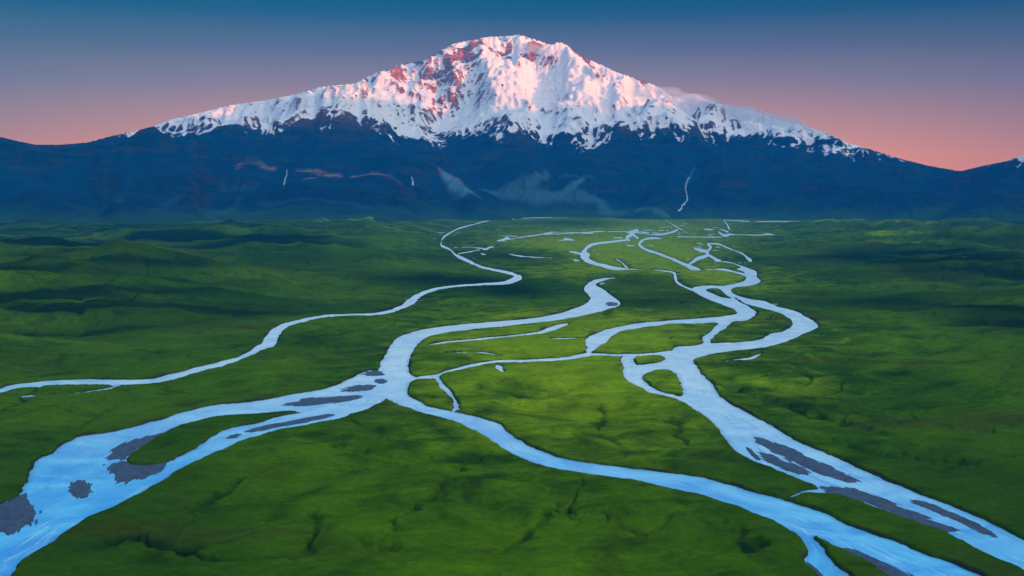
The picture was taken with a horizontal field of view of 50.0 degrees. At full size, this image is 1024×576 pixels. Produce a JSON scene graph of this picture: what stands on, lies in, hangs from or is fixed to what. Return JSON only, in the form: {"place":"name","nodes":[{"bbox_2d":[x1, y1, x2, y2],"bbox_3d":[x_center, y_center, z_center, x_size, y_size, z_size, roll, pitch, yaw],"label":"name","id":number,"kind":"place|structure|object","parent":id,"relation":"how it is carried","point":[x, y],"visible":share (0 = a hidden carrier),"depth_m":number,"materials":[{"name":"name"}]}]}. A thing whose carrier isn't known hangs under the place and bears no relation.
{"place":"outdoors","nodes":[
{"label":"outdoors","id":0,"kind":"place"},
{"bbox_2d":[0,221,521,397],"bbox_3d":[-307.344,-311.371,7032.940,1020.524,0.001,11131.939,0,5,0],"label":"stream","id":1,"kind":"structure","parent":0,"point":[270,339],"depth_m":2151.01,"materials":[{"name":"liquid"}]},
{"bbox_2d":[0,216,1023,575],"bbox_3d":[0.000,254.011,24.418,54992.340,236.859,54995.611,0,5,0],"label":"meadow","id":2,"kind":"structure","parent":0,"point":[902,364],"depth_m":1713.11,"materials":[{"name":"green plant"}]},
{"bbox_2d":[0,34,1023,223],"bbox_3d":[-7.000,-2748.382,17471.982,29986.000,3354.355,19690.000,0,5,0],"label":"mountain","id":3,"kind":"structure","parent":0,"point":[519,126],"depth_m":14189.12,"materials":[{"name":"blue stone"}]},
{"bbox_2d":[0,217,1023,575],"bbox_3d":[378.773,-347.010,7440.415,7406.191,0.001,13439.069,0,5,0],"label":"river","id":4,"kind":"structure","parent":0,"point":[46,489],"depth_m":1304.90,"materials":[{"name":"liquid"}]},
{"bbox_2d":[0,493,41,535],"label":"gravel bar","id":5,"kind":"object","parent":4,"relation":"in","point":[18,513],"visible":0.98,"depth_m":1032.53,"materials":[{"name":"grey gravel"}]},
{"bbox_2d":[68,480,92,498],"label":"gravel bar","id":6,"kind":"object","parent":4,"relation":"in","point":[81,489],"visible":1,"depth_m":1120.30,"materials":[{"name":"grey gravel"}]},
{"bbox_2d":[105,432,164,460],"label":"gravel bar","id":7,"kind":"object","parent":4,"relation":"in","point":[123,451],"visible":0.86,"depth_m":1303.26,"materials":[{"name":"grey gravel"}]},
{"bbox_2d":[103,458,175,484],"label":"gravel bar","id":8,"kind":"object","parent":4,"relation":"in","point":[126,472],"visible":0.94,"depth_m":1196.01,"materials":[{"name":"grey gravel"}]},
{"bbox_2d":[226,434,241,438],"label":"gravel bar","id":9,"kind":"object","parent":4,"relation":"in","point":[233,436],"visible":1,"depth_m":1362.30,"materials":[{"name":"grey gravel"}]},
{"bbox_2d":[243,414,334,432],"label":"gravel bar","id":10,"kind":"object","parent":4,"relation":"in","point":[287,423],"visible":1,"depth_m":1439.44,"materials":[{"name":"grey gravel"}]},
{"bbox_2d":[281,395,361,406],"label":"gravel bar","id":11,"kind":"object","parent":4,"relation":"in","point":[309,401],"visible":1,"depth_m":1596.98,"materials":[{"name":"grey gravel"}]},
{"bbox_2d":[340,384,376,391],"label":"gravel bar","id":12,"kind":"object","parent":4,"relation":"in","point":[357,388],"visible":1,"depth_m":1695.11,"materials":[{"name":"grey gravel"}]},
{"bbox_2d":[361,371,384,375],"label":"gravel bar","id":13,"kind":"object","parent":4,"relation":"in","point":[372,373],"visible":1,"depth_m":1834.41,"materials":[{"name":"grey gravel"}]},
{"bbox_2d":[374,379,387,383],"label":"gravel bar","id":14,"kind":"object","parent":4,"relation":"in","point":[380,381],"visible":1,"depth_m":1758.08,"materials":[{"name":"grey gravel"}]},
{"bbox_2d":[604,302,617,305],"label":"gravel bar","id":15,"kind":"object","parent":4,"relation":"in","point":[612,304],"visible":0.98,"depth_m":2962.49,"materials":[{"name":"grey gravel"}]},
{"bbox_2d":[745,447,760,459],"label":"gravel bar","id":16,"kind":"object","parent":4,"relation":"in","point":[752,453],"visible":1,"depth_m":1273.09,"materials":[{"name":"grey gravel"}]},
{"bbox_2d":[757,452,810,474],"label":"gravel bar","id":17,"kind":"object","parent":4,"relation":"in","point":[781,464],"visible":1,"depth_m":1221.84,"materials":[{"name":"grey gravel"}]},
{"bbox_2d":[753,437,860,482],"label":"gravel bar","id":18,"kind":"object","parent":4,"relation":"in","point":[800,459],"visible":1,"depth_m":1236.19,"materials":[{"name":"grey gravel"}]},
{"bbox_2d":[806,562,822,575],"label":"gravel bar","id":19,"kind":"object","parent":4,"relation":"in","point":[815,569],"visible":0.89,"depth_m":882.09,"materials":[{"name":"grey gravel"}]},
{"bbox_2d":[842,548,913,575],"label":"gravel bar","id":20,"kind":"object","parent":4,"relation":"in","point":[888,569],"visible":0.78,"depth_m":891.89,"materials":[{"name":"grey gravel"}]},
{"bbox_2d":[819,486,960,532],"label":"gravel bar","id":21,"kind":"object","parent":4,"relation":"in","point":[877,501],"visible":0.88,"depth_m":1065.55,"materials":[{"name":"grey gravel"}]},
{"bbox_2d":[910,500,997,537],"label":"gravel bar","id":22,"kind":"object","parent":4,"relation":"in","point":[976,526],"visible":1,"depth_m":1023.97,"materials":[{"name":"grey gravel"}]},
{"bbox_2d":[0,0,1023,170],"label":"sky","id":23,"kind":"structure","parent":0,"point":[935,83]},
{"bbox_2d":[678,177,689,211],"bbox_3d":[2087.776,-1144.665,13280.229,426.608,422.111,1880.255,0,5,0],"label":"mountain stream","id":24,"kind":"structure","parent":0,"point":[679,210],"depth_m":12864.35,"materials":[{"name":"liquid"}]}
]}

